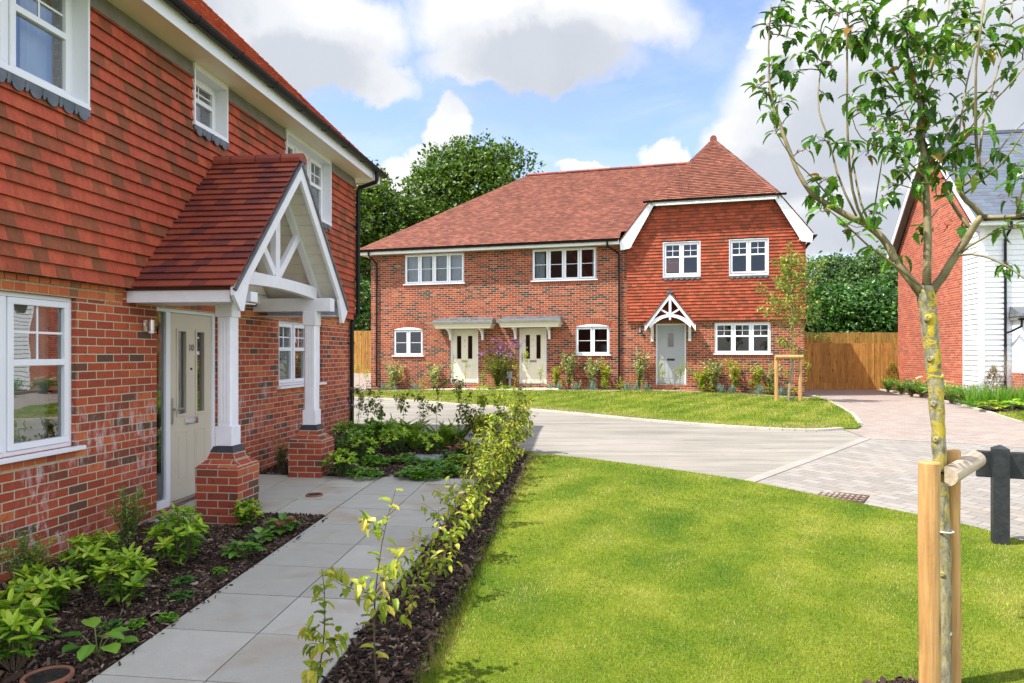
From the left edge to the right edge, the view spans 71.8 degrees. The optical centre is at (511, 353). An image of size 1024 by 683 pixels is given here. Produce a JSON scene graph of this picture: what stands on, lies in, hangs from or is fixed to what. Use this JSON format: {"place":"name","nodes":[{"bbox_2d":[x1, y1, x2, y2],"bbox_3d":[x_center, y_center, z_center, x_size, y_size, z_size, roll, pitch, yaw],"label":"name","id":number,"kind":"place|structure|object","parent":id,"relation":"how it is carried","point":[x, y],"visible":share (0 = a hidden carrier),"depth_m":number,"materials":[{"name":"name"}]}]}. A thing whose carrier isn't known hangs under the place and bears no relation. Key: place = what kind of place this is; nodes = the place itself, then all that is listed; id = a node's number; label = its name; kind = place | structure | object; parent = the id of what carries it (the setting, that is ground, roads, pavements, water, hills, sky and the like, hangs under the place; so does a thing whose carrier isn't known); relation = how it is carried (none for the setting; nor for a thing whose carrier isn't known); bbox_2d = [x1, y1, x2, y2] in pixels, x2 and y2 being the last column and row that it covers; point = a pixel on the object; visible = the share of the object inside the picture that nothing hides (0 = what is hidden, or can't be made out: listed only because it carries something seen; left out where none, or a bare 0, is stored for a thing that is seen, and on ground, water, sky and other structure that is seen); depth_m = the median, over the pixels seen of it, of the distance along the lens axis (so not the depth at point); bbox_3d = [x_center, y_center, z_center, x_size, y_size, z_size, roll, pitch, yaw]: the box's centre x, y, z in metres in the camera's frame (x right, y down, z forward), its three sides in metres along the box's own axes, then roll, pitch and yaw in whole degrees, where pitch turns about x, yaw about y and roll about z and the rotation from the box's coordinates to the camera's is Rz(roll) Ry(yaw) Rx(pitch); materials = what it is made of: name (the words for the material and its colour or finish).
{"place":"outdoors","nodes":[
{"label":"outdoors","id":0,"kind":"place"},
{"bbox_2d":[0,511,324,682],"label":"mulch bed","id":1,"kind":"object","parent":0,"point":[150,619],"visible":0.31,"depth_m":4.85,"materials":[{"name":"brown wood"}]},
{"bbox_2d":[0,588,60,671],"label":"leafy shrub","id":2,"kind":"object","parent":1,"relation":"on","point":[20,619],"visible":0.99,"depth_m":3.93,"materials":[{"name":"green plant"}]},
{"bbox_2d":[0,524,65,592],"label":"leaved shrub","id":3,"kind":"object","parent":1,"relation":"on","point":[32,554],"visible":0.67,"depth_m":5.07,"materials":[{"name":"green plant"}]},
{"bbox_2d":[0,562,87,615],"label":"leafy shrub","id":4,"kind":"object","parent":1,"relation":"on","point":[47,591],"visible":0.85,"depth_m":4.66,"materials":[{"name":"green plant"}]},
{"bbox_2d":[20,665,74,682],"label":"plant pot","id":5,"kind":"object","parent":1,"relation":"on","point":[57,674],"visible":0.98,"depth_m":3.85,"materials":[{"name":"ceramic"}]},
{"bbox_2d":[53,530,124,582],"bbox_3d":[-3.163,1.520,5.288,0.472,0.405,0.490,0,0,0],"label":"leafy shrub","id":6,"kind":"object","parent":1,"relation":"on","point":[90,552],"visible":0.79,"depth_m":5.23,"materials":[{"name":"green plant"}]},
{"bbox_2d":[57,617,138,661],"bbox_3d":[-2.433,1.675,4.129,0.391,0.184,0.366,0,0,12],"label":"broad leaved weed","id":7,"kind":"object","parent":1,"relation":"on","point":[84,651],"visible":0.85,"depth_m":4.13,"materials":[{"name":"green plant"}]},
{"bbox_2d":[89,542,158,607],"bbox_3d":[-2.678,1.537,4.879,0.479,0.404,0.411,0,0,0],"label":"leafy shrub","id":8,"kind":"object","parent":1,"relation":"on","point":[120,588],"visible":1,"depth_m":4.82,"materials":[{"name":"green plant"}]},
{"bbox_2d":[103,484,157,544],"bbox_3d":[-3.363,1.421,6.221,0.446,0.520,0.435,0,0,44],"label":"leaved shrub","id":9,"kind":"object","parent":1,"relation":"on","point":[126,523],"visible":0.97,"depth_m":6.24,"materials":[{"name":"green plant"}]},
{"bbox_2d":[142,502,212,567],"bbox_3d":[-2.648,1.433,5.620,0.513,0.551,0.508,0,0,-32],"label":"leafy shrub","id":10,"kind":"object","parent":1,"relation":"on","point":[165,547],"visible":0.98,"depth_m":5.58,"materials":[{"name":"green plant"}]},
{"bbox_2d":[219,539,266,558],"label":"round leaved plant","id":11,"kind":"object","parent":1,"relation":"on","point":[242,550],"visible":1,"depth_m":5.83,"materials":[{"name":"green plant"}]},
{"bbox_2d":[230,497,264,526],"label":"leafy shrub","id":12,"kind":"object","parent":1,"relation":"on","point":[245,514],"visible":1,"depth_m":6.72,"materials":[{"name":"green plant"}]},
{"bbox_2d":[243,527,276,545],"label":"round leaved plant","id":13,"kind":"object","parent":1,"relation":"on","point":[257,537],"visible":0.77,"depth_m":6.24,"materials":[{"name":"green plant"}]},
{"bbox_2d":[262,513,300,534],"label":"round leaved plant","id":14,"kind":"object","parent":1,"relation":"on","point":[281,530],"visible":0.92,"depth_m":6.52,"materials":[{"name":"green plant"}]},
{"bbox_2d":[87,464,477,682],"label":"path","id":15,"kind":"structure","parent":0,"point":[248,625],"depth_m":5.09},
{"bbox_2d":[322,448,358,477],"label":"leafy shrub","id":16,"kind":"object","parent":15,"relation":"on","point":[338,461],"visible":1,"depth_m":8.95,"materials":[{"name":"green plant"}]},
{"bbox_2d":[346,466,383,478],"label":"plant","id":17,"kind":"object","parent":15,"relation":"on","point":[367,471],"visible":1,"depth_m":8.88,"materials":[{"name":"green plant"}]},
{"bbox_2d":[259,436,533,682],"bbox_3d":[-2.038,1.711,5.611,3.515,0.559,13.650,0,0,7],"label":"mulch bed","id":18,"kind":"object","parent":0,"point":[408,646],"visible":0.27,"depth_m":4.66,"materials":[{"name":"brown wood"}]},
{"bbox_2d":[297,569,348,682],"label":"hedge sapling","id":19,"kind":"object","parent":18,"relation":"on","point":[310,675],"visible":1,"depth_m":3.52,"materials":[{"name":"green plant"}]},
{"bbox_2d":[327,419,368,450],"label":"leafy shrub","id":20,"kind":"object","parent":18,"relation":"on","point":[343,426],"visible":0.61,"depth_m":10.68,"materials":[{"name":"green plant"}]},
{"bbox_2d":[341,431,380,461],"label":"leafy shrub","id":21,"kind":"object","parent":18,"relation":"on","point":[356,445],"visible":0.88,"depth_m":9.97,"materials":[{"name":"green plant"}]},
{"bbox_2d":[325,488,412,679],"bbox_3d":[-0.759,1.263,3.725,0.413,1.068,0.576,0,0,0],"label":"hedge sapling","id":22,"kind":"object","parent":18,"relation":"on","point":[383,607],"visible":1,"depth_m":3.71,"materials":[{"name":"green plant"}]},
{"bbox_2d":[361,415,392,445],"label":"leafy shrub","id":23,"kind":"object","parent":18,"relation":"on","point":[370,430],"visible":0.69,"depth_m":11.16,"materials":[{"name":"green plant"}]},
{"bbox_2d":[377,425,415,454],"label":"leafy shrub","id":24,"kind":"object","parent":18,"relation":"on","point":[394,435],"visible":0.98,"depth_m":10.47,"materials":[{"name":"green plant"}]},
{"bbox_2d":[394,568,430,632],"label":"hedge sapling","id":25,"kind":"object","parent":18,"relation":"on","point":[403,619],"visible":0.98,"depth_m":4.40,"materials":[{"name":"green plant"}]},
{"bbox_2d":[388,424,441,448],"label":"fern","id":26,"kind":"object","parent":18,"relation":"on","point":[413,445],"visible":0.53,"depth_m":10.89,"materials":[{"name":"green plant"}]},
{"bbox_2d":[409,465,443,480],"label":"plant","id":27,"kind":"object","parent":18,"relation":"on","point":[426,474],"visible":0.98,"depth_m":8.82,"materials":[{"name":"green plant"}]},
{"bbox_2d":[417,430,443,453],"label":"leafy shrub","id":28,"kind":"object","parent":18,"relation":"on","point":[423,439],"visible":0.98,"depth_m":10.48,"materials":[{"name":"green plant"}]},
{"bbox_2d":[402,521,464,605],"bbox_3d":[-0.498,1.455,4.897,0.510,0.606,0.242,0,0,-38],"label":"hedge sapling","id":29,"kind":"object","parent":18,"relation":"on","point":[441,564],"visible":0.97,"depth_m":4.88,"materials":[{"name":"green plant"}]},
{"bbox_2d":[411,508,463,581],"bbox_3d":[-0.562,1.457,5.304,0.397,0.568,0.244,0,0,-8],"label":"hedge sapling","id":30,"kind":"object","parent":18,"relation":"on","point":[432,543],"visible":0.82,"depth_m":5.29,"materials":[{"name":"green plant"}]},
{"bbox_2d":[411,418,467,447],"bbox_3d":[-1.094,1.230,11.131,0.946,0.514,0.790,0,0,-17],"label":"fern","id":31,"kind":"object","parent":18,"relation":"on","point":[445,436],"visible":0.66,"depth_m":11.03,"materials":[{"name":"green plant"}]},
{"bbox_2d":[420,476,482,562],"bbox_3d":[-0.478,1.366,5.741,0.476,0.715,0.346,0,0,-22],"label":"hedge sapling","id":32,"kind":"object","parent":18,"relation":"on","point":[472,516],"visible":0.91,"depth_m":5.77,"materials":[{"name":"green plant"}]},
{"bbox_2d":[426,480,479,544],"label":"hedge sapling","id":33,"kind":"object","parent":18,"relation":"on","point":[455,506],"visible":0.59,"depth_m":6.23,"materials":[{"name":"green plant"}]},
{"bbox_2d":[453,388,480,446],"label":"hedge sapling","id":34,"kind":"object","parent":18,"relation":"on","point":[469,424],"visible":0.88,"depth_m":11.14,"materials":[{"name":"green plant"}]},
{"bbox_2d":[446,458,494,516],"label":"hedge sapling","id":35,"kind":"object","parent":18,"relation":"on","point":[481,488],"visible":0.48,"depth_m":7.17,"materials":[{"name":"green plant"}]},
{"bbox_2d":[410,451,539,682],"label":"grass","id":36,"kind":"structure","parent":18,"relation":"on","point":[447,630],"depth_m":5.07,"materials":[{"name":"green plant"}]},
{"bbox_2d":[451,444,506,528],"bbox_3d":[-0.336,1.279,6.725,0.460,0.816,0.542,0,0,25],"label":"hedge sapling","id":37,"kind":"object","parent":18,"relation":"on","point":[478,464],"visible":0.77,"depth_m":6.75,"materials":[{"name":"green plant"}]},
{"bbox_2d":[459,417,498,499],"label":"hedge sapling","id":38,"kind":"object","parent":18,"relation":"on","point":[482,445],"visible":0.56,"depth_m":7.62,"materials":[{"name":"green plant"}]},
{"bbox_2d":[472,394,497,442],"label":"hedge sapling","id":39,"kind":"object","parent":18,"relation":"on","point":[482,399],"visible":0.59,"depth_m":10.94,"materials":[{"name":"green plant"}]},
{"bbox_2d":[460,424,512,494],"bbox_3d":[-0.252,1.199,8.001,0.506,0.867,0.584,0,0,18],"label":"hedge sapling","id":40,"kind":"object","parent":18,"relation":"on","point":[494,462],"visible":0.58,"depth_m":7.94,"materials":[{"name":"green plant"}]},
{"bbox_2d":[461,412,515,486],"bbox_3d":[-0.215,1.147,8.422,0.703,0.936,0.540,0,0,-16],"label":"hedge sapling","id":41,"kind":"object","parent":18,"relation":"on","point":[497,448],"visible":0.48,"depth_m":8.45,"materials":[{"name":"green plant"}]},
{"bbox_2d":[480,386,513,441],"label":"hedge sapling","id":42,"kind":"object","parent":18,"relation":"on","point":[499,413],"visible":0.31,"depth_m":10.85,"materials":[{"name":"green plant"}]},
{"bbox_2d":[483,390,528,463],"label":"hedge sapling","id":43,"kind":"object","parent":18,"relation":"on","point":[510,408],"visible":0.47,"depth_m":9.85,"materials":[{"name":"green plant"}]},
{"bbox_2d":[491,422,525,479],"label":"hedge sapling","id":44,"kind":"object","parent":18,"relation":"on","point":[506,440],"visible":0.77,"depth_m":8.85,"materials":[{"name":"green plant"}]},
{"bbox_2d":[493,381,535,456],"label":"hedge sapling","id":45,"kind":"object","parent":18,"relation":"on","point":[530,433],"visible":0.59,"depth_m":10.28,"materials":[{"name":"green plant"}]},
{"bbox_2d":[508,386,533,444],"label":"hedge sapling","id":46,"kind":"object","parent":18,"relation":"on","point":[524,408],"visible":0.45,"depth_m":10.74,"materials":[{"name":"green plant"}]},
{"bbox_2d":[363,389,812,396],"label":"planting bed soil","id":47,"kind":"structure","parent":0,"point":[565,389],"depth_m":24.58,"materials":[{"name":"brown soil"}]},
{"bbox_2d":[481,352,517,388],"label":"dense bush","id":48,"kind":"object","parent":47,"relation":"on","point":[493,366],"visible":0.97,"depth_m":25.14,"materials":[{"name":"green plant"}]},
{"bbox_2d":[477,338,525,387],"bbox_3d":[-0.351,0.357,25.244,1.403,1.822,1.328,0,0,39],"label":"verbena","id":49,"kind":"object","parent":47,"relation":"on","point":[500,347],"visible":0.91,"depth_m":25.16,"materials":[{"name":"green plant"}]},
{"bbox_2d":[560,350,580,388],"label":"shrub","id":50,"kind":"object","parent":47,"relation":"on","point":[569,368],"visible":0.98,"depth_m":24.62,"materials":[{"name":"green plant"}]},
{"bbox_2d":[633,347,648,388],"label":"shrub","id":51,"kind":"object","parent":47,"relation":"on","point":[640,370],"visible":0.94,"depth_m":23.97,"materials":[{"name":"green plant"}]},
{"bbox_2d":[700,358,725,391],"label":"shrub","id":52,"kind":"object","parent":47,"relation":"on","point":[714,379],"visible":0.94,"depth_m":23.28,"materials":[{"name":"green plant"}]},
{"bbox_2d":[165,388,1017,676],"bbox_3d":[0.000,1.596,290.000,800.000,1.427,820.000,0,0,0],"label":"ground","id":53,"kind":"structure","parent":0,"point":[864,437],"depth_m":18.57,"materials":[{"name":"green plant"}]},
{"bbox_2d":[0,0,387,582],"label":"brick house","id":54,"kind":"structure","parent":53,"relation":"on","point":[187,176],"depth_m":6.92,"materials":[{"name":"brick"}]},
{"bbox_2d":[0,291,85,464],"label":"window","id":55,"kind":"structure","parent":54,"relation":"in","point":[24,361],"depth_m":5.84,"materials":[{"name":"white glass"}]},
{"bbox_2d":[0,0,90,120],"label":"window","id":56,"kind":"structure","parent":54,"relation":"in","point":[34,74],"depth_m":5.95,"materials":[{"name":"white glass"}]},
{"bbox_2d":[170,313,210,501],"bbox_3d":[-3.593,0.572,7.939,0.111,2.027,0.822,0,0,7],"label":"door","id":57,"kind":"structure","parent":54,"relation":"in","point":[190,430],"depth_m":7.89,"materials":[{"name":"wood"}]},
{"bbox_2d":[192,62,228,149],"bbox_3d":[-3.579,-2.796,8.084,0.364,0.785,0.710,0,0,7],"label":"window","id":58,"kind":"structure","parent":54,"relation":"in","point":[216,91],"depth_m":8.26,"materials":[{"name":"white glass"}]},
{"bbox_2d":[277,320,326,388],"bbox_3d":[-3.219,0.007,10.765,0.170,0.975,1.700,0,0,7],"label":"window","id":59,"kind":"structure","parent":54,"relation":"in","point":[291,380],"depth_m":10.53,"materials":[{"name":"white plastic"}]},
{"bbox_2d":[285,128,331,231],"bbox_3d":[-3.243,-2.597,10.859,0.364,1.182,1.700,0,0,7],"label":"window","id":60,"kind":"structure","parent":54,"relation":"in","point":[323,165],"depth_m":11.53,"materials":[{"name":"white plastic"}]},
{"bbox_2d":[350,277,370,330],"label":"evergreen bush","id":61,"kind":"object","parent":53,"relation":"on","point":[360,324],"visible":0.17,"depth_m":36.12,"materials":[{"name":"green plant"}]},
{"bbox_2d":[354,331,370,372],"bbox_3d":[-7.939,-0.075,32.844,5.171,2.050,0.150,0,0,9],"label":"timber fence","id":62,"kind":"object","parent":53,"relation":"on","point":[362,347],"visible":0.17,"depth_m":32.62,"materials":[{"name":"brown wood"}]},
{"bbox_2d":[355,157,443,304],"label":"oak tree","id":63,"kind":"object","parent":53,"relation":"on","point":[378,201],"visible":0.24,"depth_m":41.19,"materials":[{"name":"green plant"}]},
{"bbox_2d":[391,128,546,233],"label":"oak tree","id":64,"kind":"object","parent":53,"relation":"on","point":[448,183],"visible":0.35,"depth_m":43.62,"materials":[{"name":"green plant"}]},
{"bbox_2d":[355,135,817,395],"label":"terraced house","id":65,"kind":"structure","parent":53,"relation":"on","point":[672,261],"depth_m":25.13,"materials":[{"name":"red brick"}]},
{"bbox_2d":[392,327,423,356],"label":"window","id":66,"kind":"structure","parent":65,"relation":"in","point":[407,329],"depth_m":26.79,"materials":[{"name":"white plastic"}]},
{"bbox_2d":[403,252,464,284],"bbox_3d":[-2.894,-3.168,26.537,2.490,1.175,0.281,0,0,16],"label":"window","id":67,"kind":"structure","parent":65,"relation":"in","point":[413,263],"depth_m":26.56,"materials":[{"name":"white plastic"}]},
{"bbox_2d":[452,331,476,382],"bbox_3d":[-1.754,0.103,26.179,0.982,1.907,0.111,0,0,16],"label":"door","id":68,"kind":"structure","parent":65,"relation":"in","point":[464,343],"depth_m":26.18,"materials":[{"name":"beige wood"}]},
{"bbox_2d":[521,330,544,382],"bbox_3d":[0.762,0.093,25.444,0.902,1.927,0.111,0,0,16],"label":"door","id":69,"kind":"structure","parent":65,"relation":"in","point":[535,339],"depth_m":25.45,"materials":[{"name":"beige wood"}]},
{"bbox_2d":[530,247,597,281],"bbox_3d":[1.861,-3.163,25.148,2.420,1.185,0.281,0,0,16],"label":"window","id":70,"kind":"structure","parent":65,"relation":"in","point":[538,255],"depth_m":25.19,"materials":[{"name":"white plastic"}]},
{"bbox_2d":[575,324,610,355],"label":"window","id":71,"kind":"structure","parent":65,"relation":"in","point":[589,326],"depth_m":24.80,"materials":[{"name":"white plastic"}]},
{"bbox_2d":[658,325,683,383],"bbox_3d":[5.412,0.022,24.085,0.892,1.987,0.111,0,0,16],"label":"door","id":72,"kind":"structure","parent":65,"relation":"in","point":[670,337],"depth_m":24.09,"materials":[{"name":"grey wood"}]},
{"bbox_2d":[663,241,699,279],"bbox_3d":[5.726,-3.142,23.898,1.240,1.297,0.180,0,0,16],"label":"window","id":73,"kind":"structure","parent":65,"relation":"in","point":[681,256],"depth_m":23.89,"materials":[{"name":"white plastic"}]},
{"bbox_2d":[713,322,772,354],"bbox_3d":[7.618,-0.508,23.400,1.870,1.065,0.155,0,0,16],"label":"window","id":74,"kind":"structure","parent":65,"relation":"in","point":[733,330],"depth_m":23.40,"materials":[{"name":"white plastic"}]},
{"bbox_2d":[729,238,768,278],"bbox_3d":[7.790,-3.137,23.295,1.240,1.307,0.180,0,0,16],"label":"window","id":75,"kind":"structure","parent":65,"relation":"in","point":[748,254],"depth_m":23.29,"materials":[{"name":"white plastic"}]},
{"bbox_2d":[354,397,843,431],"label":"kerb","id":76,"kind":"structure","parent":53,"relation":"on","point":[711,425],"depth_m":14.66,"materials":[{"name":"concrete"}]},
{"bbox_2d":[806,248,875,293],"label":"broadleaf tree","id":77,"kind":"object","parent":53,"relation":"on","point":[831,263],"visible":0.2,"depth_m":48.81,"materials":[{"name":"green plant"}]},
{"bbox_2d":[804,282,888,332],"bbox_3d":[15.303,-0.936,34.523,6.500,5.188,4.858,0,0,0],"label":"laurel","id":78,"kind":"object","parent":53,"relation":"on","point":[819,295],"visible":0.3,"depth_m":33.25,"materials":[{"name":"green plant"}]},
{"bbox_2d":[804,332,897,342],"bbox_3d":[14.056,0.205,31.445,6.911,2.370,0.150,0,0,2],"label":"timber fence","id":79,"kind":"object","parent":53,"relation":"on","point":[871,337],"visible":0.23,"depth_m":31.35,"materials":[{"name":"brown wood"}]},
{"bbox_2d":[809,275,897,332],"bbox_3d":[17.240,-1.078,34.283,6.385,5.474,4.679,0,0,0],"label":"laurel","id":80,"kind":"object","parent":53,"relation":"on","point":[885,295],"visible":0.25,"depth_m":33.09,"materials":[{"name":"green plant"}]},
{"bbox_2d":[826,240,897,289],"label":"broadleaf tree","id":81,"kind":"object","parent":53,"relation":"on","point":[891,273],"visible":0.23,"depth_m":47.85,"materials":[{"name":"green plant"}]},
{"bbox_2d":[887,129,1023,402],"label":"weatherboard house","id":82,"kind":"structure","parent":53,"relation":"on","point":[980,307],"depth_m":21.41,"materials":[{"name":"brick"}]},
{"bbox_2d":[354,389,860,430],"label":"lawn","id":83,"kind":"structure","parent":0,"point":[708,405],"depth_m":18.09,"materials":[{"name":"green plant"}]},
{"bbox_2d":[756,242,831,400],"bbox_3d":[7.817,-0.893,19.970,1.990,4.514,1.521,0,0,40],"label":"staked tree","id":84,"kind":"object","parent":83,"relation":"on","point":[789,273],"visible":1,"depth_m":19.86,"materials":[{"name":"green plant"}]},
{"bbox_2d":[354,398,863,479],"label":"road","id":85,"kind":"structure","parent":0,"point":[740,453],"depth_m":12.08,"materials":[{"name":"concrete"}]},
{"bbox_2d":[203,0,1023,273],"label":"sky","id":86,"kind":"structure","parent":0,"point":[582,84],"materials":[{"name":"blue"}]},
{"bbox_2d":[426,453,1023,682],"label":"lawn","id":87,"kind":"structure","parent":0,"point":[597,634],"depth_m":5.16,"materials":[{"name":"green plant"}]},
{"bbox_2d":[886,679,909,682],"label":"tree pit soil","id":88,"kind":"object","parent":87,"relation":"on","point":[888,681],"visible":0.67,"depth_m":3.79,"materials":[{"name":"brown soil"}]},
{"bbox_2d":[740,0,1023,682],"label":"staked tree","id":89,"kind":"object","parent":88,"relation":"on","point":[925,292],"visible":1,"depth_m":3.73,"materials":[{"name":"green plant"}]},
{"bbox_2d":[917,461,941,682],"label":"tree stake","id":90,"kind":"object","parent":87,"relation":"on","point":[929,580],"visible":1,"depth_m":3.48,"materials":[{"name":"brown wood"}]},
{"bbox_2d":[947,449,961,682],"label":"tree stake","id":91,"kind":"object","parent":87,"relation":"on","point":[953,455],"visible":0.61,"depth_m":3.76,"materials":[{"name":"brown wood"}]},
{"bbox_2d":[944,451,985,486],"bbox_3d":[2.418,0.607,3.765,0.059,0.121,0.619,0,0,45],"label":"half log rail","id":92,"kind":"object","parent":91,"relation":"attached to","point":[958,470],"visible":1,"depth_m":3.66,"materials":[{"name":"beige wood"}]},
{"bbox_2d":[976,445,1023,544],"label":"rail fence","id":93,"kind":"object","parent":87,"relation":"on","point":[1002,467],"visible":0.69,"depth_m":6.25,"materials":[{"name":"black plastic"}]},
{"bbox_2d":[757,439,1023,540],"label":"block paved road","id":94,"kind":"structure","parent":0,"point":[883,473],"depth_m":8.94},
{"bbox_2d":[745,438,870,481],"bbox_3d":[4.534,1.566,10.540,0.150,0.226,4.716,0,0,43],"label":"kerb line","id":95,"kind":"object","parent":94,"relation":"on","point":[770,473],"visible":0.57,"depth_m":10.14,"materials":[{"name":"concrete"}]},
{"bbox_2d":[804,389,1023,445],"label":"driveway","id":96,"kind":"structure","parent":0,"point":[885,414],"depth_m":14.98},
{"bbox_2d":[804,343,897,389],"bbox_3d":[12.959,0.475,27.344,3.631,1.830,0.150,0,0,6],"label":"timber fence","id":97,"kind":"object","parent":96,"relation":"on","point":[854,366],"visible":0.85,"depth_m":27.28,"materials":[{"name":"brown wood"}]},
{"bbox_2d":[891,389,1023,411],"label":"mulch bed","id":98,"kind":"object","parent":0,"point":[1021,409],"visible":0.15,"depth_m":17.45,"materials":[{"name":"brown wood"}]},
{"bbox_2d":[946,349,1001,406],"bbox_3d":[11.754,0.609,17.976,1.271,1.486,1.335,0,0,38],"label":"grass clump","id":99,"kind":"object","parent":98,"relation":"on","point":[973,396],"visible":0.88,"depth_m":17.85,"materials":[{"name":"green plant"}]},
{"bbox_2d":[980,345,1020,404],"bbox_3d":[12.426,0.553,17.962,1.343,1.598,1.308,0,0,0],"label":"grass clump","id":100,"kind":"object","parent":98,"relation":"on","point":[998,394],"visible":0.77,"depth_m":17.87,"materials":[{"name":"green plant"}]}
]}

